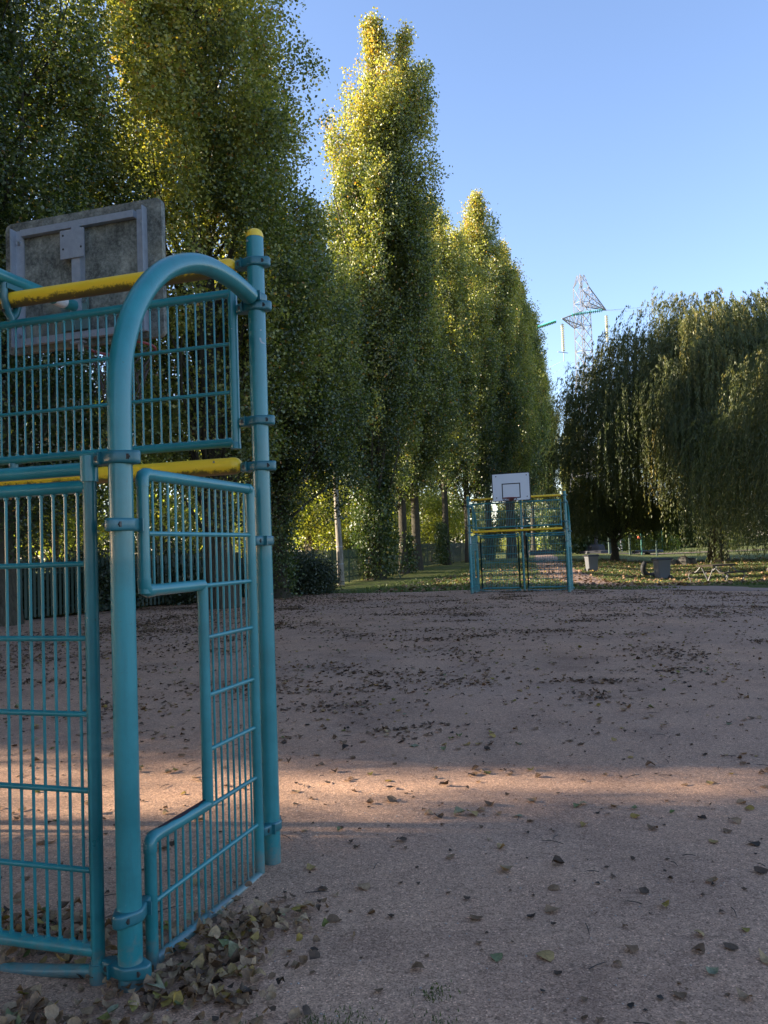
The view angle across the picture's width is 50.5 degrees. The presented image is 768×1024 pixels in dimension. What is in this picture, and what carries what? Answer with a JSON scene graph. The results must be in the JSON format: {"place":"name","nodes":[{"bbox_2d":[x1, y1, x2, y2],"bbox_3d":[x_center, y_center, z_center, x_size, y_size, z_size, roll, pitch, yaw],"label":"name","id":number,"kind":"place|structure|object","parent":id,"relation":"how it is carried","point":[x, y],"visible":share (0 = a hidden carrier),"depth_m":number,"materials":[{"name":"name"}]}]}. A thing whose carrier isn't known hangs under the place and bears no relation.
{"place":"outdoors","nodes":[
{"label":"outdoors","id":0,"kind":"place"},
{"bbox_2d":[0,589,767,1023],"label":"court ground","id":1,"kind":"structure","parent":0,"point":[418,929],"depth_m":4.88,"materials":[{"name":"brown sand"}]},
{"bbox_2d":[0,198,282,992],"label":"multisport goal","id":2,"kind":"object","parent":1,"relation":"on","point":[98,278],"visible":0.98,"depth_m":3.63,"materials":[{"name":"teal paint"}]},
{"bbox_2d":[0,881,355,1023],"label":"leaf heap","id":3,"kind":"object","parent":1,"relation":"on","point":[245,970],"visible":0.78,"depth_m":3.05,"materials":[{"name":"brown plant"}]},
{"bbox_2d":[20,980,461,1023],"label":"grass patch","id":4,"kind":"object","parent":1,"relation":"on","point":[337,1022],"visible":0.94,"depth_m":2.75,"materials":[{"name":"plant"}]},
{"bbox_2d":[0,589,767,1023],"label":"fallen leaves","id":5,"kind":"object","parent":1,"relation":"on","point":[546,955],"depth_m":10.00,"materials":[{"name":"brown plant"}]},
{"bbox_2d":[465,472,574,593],"bbox_3d":[4.329,0.827,26.437,3.308,4.108,2.552,-3,-3,17],"label":"multisport goal","id":6,"kind":"object","parent":1,"relation":"on","point":[514,488],"visible":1,"depth_m":26.82,"materials":[{"name":"teal paint"}]},
{"bbox_2d":[4,0,767,559],"label":"sky","id":7,"kind":"structure","parent":0,"point":[622,145],"materials":[{"name":"blue"}]},
{"bbox_2d":[24,539,767,618],"bbox_3d":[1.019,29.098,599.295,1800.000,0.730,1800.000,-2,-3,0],"label":"ground","id":8,"kind":"structure","parent":0,"point":[432,570],"depth_m":51.50,"materials":[{"name":"green plant"}]},
{"bbox_2d":[11,423,43,558],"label":"grove tree","id":9,"kind":"object","parent":8,"relation":"on","point":[32,536],"visible":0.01,"depth_m":75.84,"materials":[{"name":"green plant"}]},
{"bbox_2d":[0,0,58,387],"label":"poplar tree","id":10,"kind":"object","parent":8,"relation":"on","point":[4,33],"visible":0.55,"depth_m":18.76,"materials":[{"name":"green plant"}]},
{"bbox_2d":[14,542,61,615],"bbox_3d":[-11.479,1.701,23.150,4.415,2.717,4.459,-2,-3,0],"label":"dark bush","id":11,"kind":"object","parent":8,"relation":"on","point":[32,585],"visible":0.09,"depth_m":23.37,"materials":[{"name":"green plant"}]},
{"bbox_2d":[13,374,109,561],"bbox_3d":[-13.605,-1.394,33.652,8.043,10.221,8.160,-2,-3,0],"label":"grove tree","id":12,"kind":"object","parent":8,"relation":"on","point":[71,539],"visible":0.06,"depth_m":33.01,"materials":[{"name":"green plant"}]},
{"bbox_2d":[14,437,134,561],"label":"grove tree","id":13,"kind":"object","parent":8,"relation":"on","point":[102,528],"depth_m":73.17,"materials":[{"name":"green plant"}]},
{"bbox_2d":[0,0,176,626],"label":"poplar tree","id":14,"kind":"object","parent":8,"relation":"on","point":[68,81],"visible":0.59,"depth_m":20.69,"materials":[{"name":"green plant"}]},
{"bbox_2d":[36,533,158,614],"bbox_3d":[-9.025,1.842,25.189,4.013,2.445,3.974,-3,-3,15],"label":"dark bush","id":15,"kind":"object","parent":8,"relation":"on","point":[103,585],"visible":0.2,"depth_m":24.36,"materials":[{"name":"green plant"}]},
{"bbox_2d":[89,378,178,536],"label":"grove tree","id":16,"kind":"object","parent":8,"relation":"on","point":[135,493],"visible":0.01,"depth_m":77.73,"materials":[{"name":"green plant"}]},
{"bbox_2d":[99,392,201,547],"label":"grove tree","id":17,"kind":"object","parent":8,"relation":"on","point":[171,487],"visible":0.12,"depth_m":73.33,"materials":[{"name":"green plant"}]},
{"bbox_2d":[135,527,238,605],"bbox_3d":[-7.240,1.814,27.887,4.268,2.626,4.310,-4,-3,31],"label":"dark bush","id":18,"kind":"object","parent":8,"relation":"on","point":[181,598],"visible":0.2,"depth_m":26.75,"materials":[{"name":"green plant"}]},
{"bbox_2d":[135,433,241,560],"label":"grove tree","id":19,"kind":"object","parent":8,"relation":"on","point":[171,497],"visible":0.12,"depth_m":70.29,"materials":[{"name":"green plant"}]},
{"bbox_2d":[56,0,356,608],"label":"poplar tree","id":20,"kind":"object","parent":8,"relation":"on","point":[198,144],"visible":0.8,"depth_m":23.75,"materials":[{"name":"green plant"}]},
{"bbox_2d":[235,549,247,596],"bbox_3d":[-5.578,2.186,30.457,3.270,1.992,3.238,-1,-3,-28],"label":"dark bush","id":21,"kind":"object","parent":8,"relation":"on","point":[241,573],"visible":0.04,"depth_m":29.84,"materials":[{"name":"green plant"}]},
{"bbox_2d":[15,542,485,619],"bbox_3d":[-3.257,2.508,39.100,2.769,2.001,94.141,-3,-3,18],"label":"palisade fence","id":22,"kind":"object","parent":8,"relation":"on","point":[427,556],"visible":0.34,"depth_m":25.51,"materials":[{"name":"green paint"}]},
{"bbox_2d":[192,477,309,557],"bbox_3d":[-9.248,0.259,54.991,8.811,8.596,7.969,-2,-3,-3],"label":"grove tree","id":23,"kind":"object","parent":8,"relation":"on","point":[236,541],"visible":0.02,"depth_m":55.03,"materials":[{"name":"green plant"}]},
{"bbox_2d":[179,173,384,598],"bbox_3d":[-3.903,-4.491,28.906,8.306,15.625,7.716,-4,-3,33],"label":"poplar tree","id":24,"kind":"object","parent":8,"relation":"on","point":[320,427],"visible":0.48,"depth_m":28.08,"materials":[{"name":"green plant"}]},
{"bbox_2d":[244,453,320,544],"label":"grove tree","id":25,"kind":"object","parent":8,"relation":"on","point":[301,518],"visible":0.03,"depth_m":55.89,"materials":[{"name":"green plant"}]},
{"bbox_2d":[289,541,347,595],"bbox_3d":[-2.833,2.085,30.464,2.944,2.002,2.973,-2,-3,0],"label":"dark bush","id":26,"kind":"object","parent":8,"relation":"on","point":[318,577],"visible":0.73,"depth_m":29.95,"materials":[{"name":"green plant"}]},
{"bbox_2d":[288,459,355,552],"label":"grove tree","id":27,"kind":"object","parent":8,"relation":"on","point":[309,535],"visible":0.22,"depth_m":59.66,"materials":[{"name":"green plant"}]},
{"bbox_2d":[300,449,343,550],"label":"grove tree","id":28,"kind":"object","parent":8,"relation":"on","point":[313,510],"depth_m":76.39,"materials":[{"name":"green plant"}]},
{"bbox_2d":[299,488,361,561],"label":"grove tree","id":29,"kind":"object","parent":8,"relation":"on","point":[345,539],"visible":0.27,"depth_m":64.91,"materials":[{"name":"green plant"}]},
{"bbox_2d":[334,477,344,584],"bbox_3d":[-2.120,0.744,37.609,0.344,5.852,0.335,-3,-3,0],"label":"wooden pole","id":30,"kind":"object","parent":8,"relation":"on","point":[339,547],"visible":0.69,"depth_m":37.46,"materials":[{"name":"grey wood"}]},
{"bbox_2d":[341,480,420,528],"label":"grove tree","id":31,"kind":"object","parent":8,"relation":"on","point":[395,509],"visible":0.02,"depth_m":71.05,"materials":[{"name":"green plant"}]},
{"bbox_2d":[316,6,452,579],"bbox_3d":[-0.175,-11.783,43.994,8.224,31.416,7.473,-2,-3,0],"label":"poplar tree","id":32,"kind":"object","parent":8,"relation":"on","point":[380,202],"visible":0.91,"depth_m":42.67,"materials":[{"name":"green plant"}]},
{"bbox_2d":[14,488,767,569],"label":"distant woods","id":33,"kind":"object","parent":8,"relation":"on","point":[498,515],"visible":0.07,"depth_m":175.83,"materials":[{"name":"green plant"}]},
{"bbox_2d":[387,511,430,546],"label":"grove tree","id":34,"kind":"object","parent":8,"relation":"on","point":[408,527],"visible":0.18,"depth_m":65.46,"materials":[{"name":"green plant"}]},
{"bbox_2d":[386,488,431,544],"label":"grove tree","id":35,"kind":"object","parent":8,"relation":"on","point":[410,507],"visible":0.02,"depth_m":76.80,"materials":[{"name":"green plant"}]},
{"bbox_2d":[387,271,462,573],"bbox_3d":[1.086,-6.915,49.692,7.696,22.190,7.271,0,-4,-43],"label":"poplar tree","id":36,"kind":"object","parent":8,"relation":"on","point":[435,432],"visible":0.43,"depth_m":48.91,"materials":[{"name":"green plant"}]},
{"bbox_2d":[406,482,463,555],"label":"grove tree","id":37,"kind":"object","parent":8,"relation":"on","point":[430,528],"visible":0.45,"depth_m":81.39,"materials":[{"name":"green plant"}]},
{"bbox_2d":[396,226,474,569],"bbox_3d":[1.818,-8.228,52.842,7.654,24.160,8.102,-1,-3,-22],"label":"poplar tree","id":38,"kind":"object","parent":8,"relation":"on","point":[415,518],"visible":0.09,"depth_m":51.93,"materials":[{"name":"green plant"}]},
{"bbox_2d":[423,493,464,560],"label":"grove tree","id":39,"kind":"object","parent":8,"relation":"on","point":[451,534],"visible":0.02,"depth_m":95.44,"materials":[{"name":"green plant"}]},
{"bbox_2d":[420,479,481,540],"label":"grove tree","id":40,"kind":"object","parent":8,"relation":"on","point":[462,525],"visible":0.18,"depth_m":87.41,"materials":[{"name":"green plant"}]},
{"bbox_2d":[425,192,483,564],"bbox_3d":[4.018,-9.934,59.467,7.801,28.149,7.286,0,-3,-40],"label":"poplar tree","id":41,"kind":"object","parent":8,"relation":"on","point":[458,310],"visible":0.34,"depth_m":58.65,"materials":[{"name":"green plant"}]},
{"bbox_2d":[462,530,483,553],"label":"shrub","id":42,"kind":"object","parent":8,"relation":"on","point":[478,538],"visible":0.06,"depth_m":118.46,"materials":[{"name":"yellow plant"}]},
{"bbox_2d":[438,226,510,562],"bbox_3d":[6.306,-9.568,66.161,7.343,27.503,7.231,-3,-3,27],"label":"poplar tree","id":43,"kind":"object","parent":8,"relation":"on","point":[485,423],"visible":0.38,"depth_m":64.98,"materials":[{"name":"green plant"}]},
{"bbox_2d":[445,188,528,560],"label":"poplar tree","id":44,"kind":"object","parent":8,"relation":"on","point":[482,244],"visible":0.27,"depth_m":71.70,"materials":[{"name":"green plant"}]},
{"bbox_2d":[498,533,520,550],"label":"shrub","id":45,"kind":"object","parent":8,"relation":"on","point":[505,543],"visible":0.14,"depth_m":105.63,"materials":[{"name":"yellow plant"}]},
{"bbox_2d":[487,255,544,557],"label":"poplar tree","id":46,"kind":"object","parent":8,"relation":"on","point":[526,441],"visible":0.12,"depth_m":79.91,"materials":[{"name":"green plant"}]},
{"bbox_2d":[493,239,544,557],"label":"poplar tree","id":47,"kind":"object","parent":8,"relation":"on","point":[534,384],"visible":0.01,"depth_m":87.83,"materials":[{"name":"green plant"}]},
{"bbox_2d":[514,280,554,557],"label":"poplar tree","id":48,"kind":"object","parent":8,"relation":"on","point":[544,423],"visible":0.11,"depth_m":97.71,"materials":[{"name":"green plant"}]},
{"bbox_2d":[529,550,555,555],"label":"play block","id":49,"kind":"structure","parent":8,"relation":"on","point":[533,552],"depth_m":99.27,"materials":[{"name":"grey concrete"}]},
{"bbox_2d":[530,322,556,555],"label":"poplar tree","id":50,"kind":"object","parent":8,"relation":"on","point":[543,488],"visible":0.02,"depth_m":111.69,"materials":[{"name":"green plant"}]},
{"bbox_2d":[529,372,560,547],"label":"poplar tree","id":51,"kind":"object","parent":8,"relation":"on","point":[550,483],"visible":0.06,"depth_m":126.98,"materials":[{"name":"green plant"}]},
{"bbox_2d":[336,559,767,592],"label":"lawn grass","id":52,"kind":"structure","parent":8,"relation":"on","point":[389,585],"depth_m":39.43,"materials":[{"name":"green plant"}]},
{"bbox_2d":[375,557,767,591],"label":"lawn leaves","id":53,"kind":"object","parent":8,"relation":"on","point":[680,583],"visible":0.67,"depth_m":38.51,"materials":[{"name":"brown plant"}]},
{"bbox_2d":[559,420,592,493],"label":"poplar tree","id":54,"kind":"object","parent":8,"relation":"on","point":[572,471],"visible":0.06,"depth_m":188.71,"materials":[{"name":"green plant"}]},
{"bbox_2d":[529,498,626,554],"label":"dark hedge","id":55,"kind":"object","parent":8,"relation":"on","point":[577,547],"visible":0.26,"depth_m":112.65,"materials":[{"name":"green plant"}]},
{"bbox_2d":[537,274,622,551],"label":"electricity pylon","id":56,"kind":"object","parent":8,"relation":"on","point":[599,308],"visible":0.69,"depth_m":121.08,"materials":[{"name":"metal"}]},
{"bbox_2d":[583,554,598,570],"bbox_3d":[11.527,2.833,45.293,0.791,0.942,0.615,-1,-3,-12],"label":"wheelie bin","id":57,"kind":"object","parent":8,"relation":"on","point":[591,562],"visible":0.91,"depth_m":45.08,"materials":[{"name":"grey plastic"}]},
{"bbox_2d":[519,531,662,553],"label":"net fence","id":58,"kind":"object","parent":8,"relation":"on","point":[625,550],"visible":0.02,"depth_m":139.79,"materials":[{"name":"green paint"}]},
{"bbox_2d":[579,534,611,553],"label":"play mound","id":59,"kind":"object","parent":8,"relation":"on","point":[595,548],"visible":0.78,"depth_m":110.84,"materials":[{"name":"grey concrete"}]},
{"bbox_2d":[529,530,685,550],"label":"yellow hedge","id":60,"kind":"object","parent":8,"relation":"on","point":[650,547],"visible":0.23,"depth_m":139.79,"materials":[{"name":"green plant"}]},
{"bbox_2d":[545,467,673,560],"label":"willow tree","id":61,"kind":"object","parent":8,"relation":"on","point":[643,524],"visible":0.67,"depth_m":69.63,"materials":[{"name":"green plant"}]},
{"bbox_2d":[608,538,610,553],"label":"park post","id":62,"kind":"object","parent":8,"relation":"on","point":[609,548],"depth_m":103.73,"materials":[{"name":"white paint"}]},
{"bbox_2d":[640,561,653,576],"bbox_3d":[14.146,3.063,43.414,1.089,0.933,0.384,-1,3,-25],"label":"half tyre","id":63,"kind":"object","parent":8,"relation":"on","point":[644,572],"visible":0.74,"depth_m":43.20,"materials":[{"name":"black rubber"}]},
{"bbox_2d":[533,555,767,590],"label":"footpath","id":64,"kind":"structure","parent":8,"relation":"on","point":[722,588],"depth_m":30.47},
{"bbox_2d":[540,282,767,562],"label":"willow tree","id":65,"kind":"object","parent":8,"relation":"on","point":[683,365],"visible":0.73,"depth_m":62.36,"materials":[{"name":"green plant"}]},
{"bbox_2d":[651,557,672,578],"bbox_3d":[14.041,2.833,40.997,0.899,1.070,0.699,-1,-3,-11],"label":"wheelie bin","id":66,"kind":"object","parent":8,"relation":"on","point":[661,566],"visible":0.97,"depth_m":40.73,"materials":[{"name":"grey plastic"}]},
{"bbox_2d":[676,555,689,564],"bbox_3d":[23.174,3.819,63.158,1.031,0.896,1.272,-1,-3,-25],"label":"boulder","id":67,"kind":"object","parent":8,"relation":"on","point":[684,560],"visible":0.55,"depth_m":62.73,"materials":[{"name":"stone"}]},
{"bbox_2d":[688,557,697,564],"bbox_3d":[23.857,3.868,63.237,0.983,0.662,0.886,-2,-3,8],"label":"boulder","id":68,"kind":"object","parent":8,"relation":"on","point":[693,560],"visible":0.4,"depth_m":62.88,"materials":[{"name":"stone"}]},
{"bbox_2d":[685,564,746,581],"bbox_3d":[14.251,2.643,34.893,1.850,0.788,1.838,0,-3,-38],"label":"picnic table","id":69,"kind":"object","parent":8,"relation":"on","point":[714,566],"visible":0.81,"depth_m":34.64,"materials":[{"name":"grey wood"}]},
{"bbox_2d":[680,334,767,570],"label":"willow tree","id":70,"kind":"object","parent":8,"relation":"on","point":[754,461],"visible":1,"depth_m":43.15,"materials":[{"name":"green plant"}]},
{"bbox_2d":[728,534,744,550],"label":"shrub","id":71,"kind":"object","parent":8,"relation":"on","point":[735,542],"visible":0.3,"depth_m":111.56,"materials":[{"name":"green plant"}]},
{"bbox_2d":[632,550,663,553],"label":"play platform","id":72,"kind":"structure","parent":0,"point":[645,551],"depth_m":110.08,"materials":[{"name":"grey concrete"}]},
{"bbox_2d":[597,549,761,554],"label":"sunny path","id":73,"kind":"structure","parent":0,"point":[669,553],"depth_m":116.09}
]}

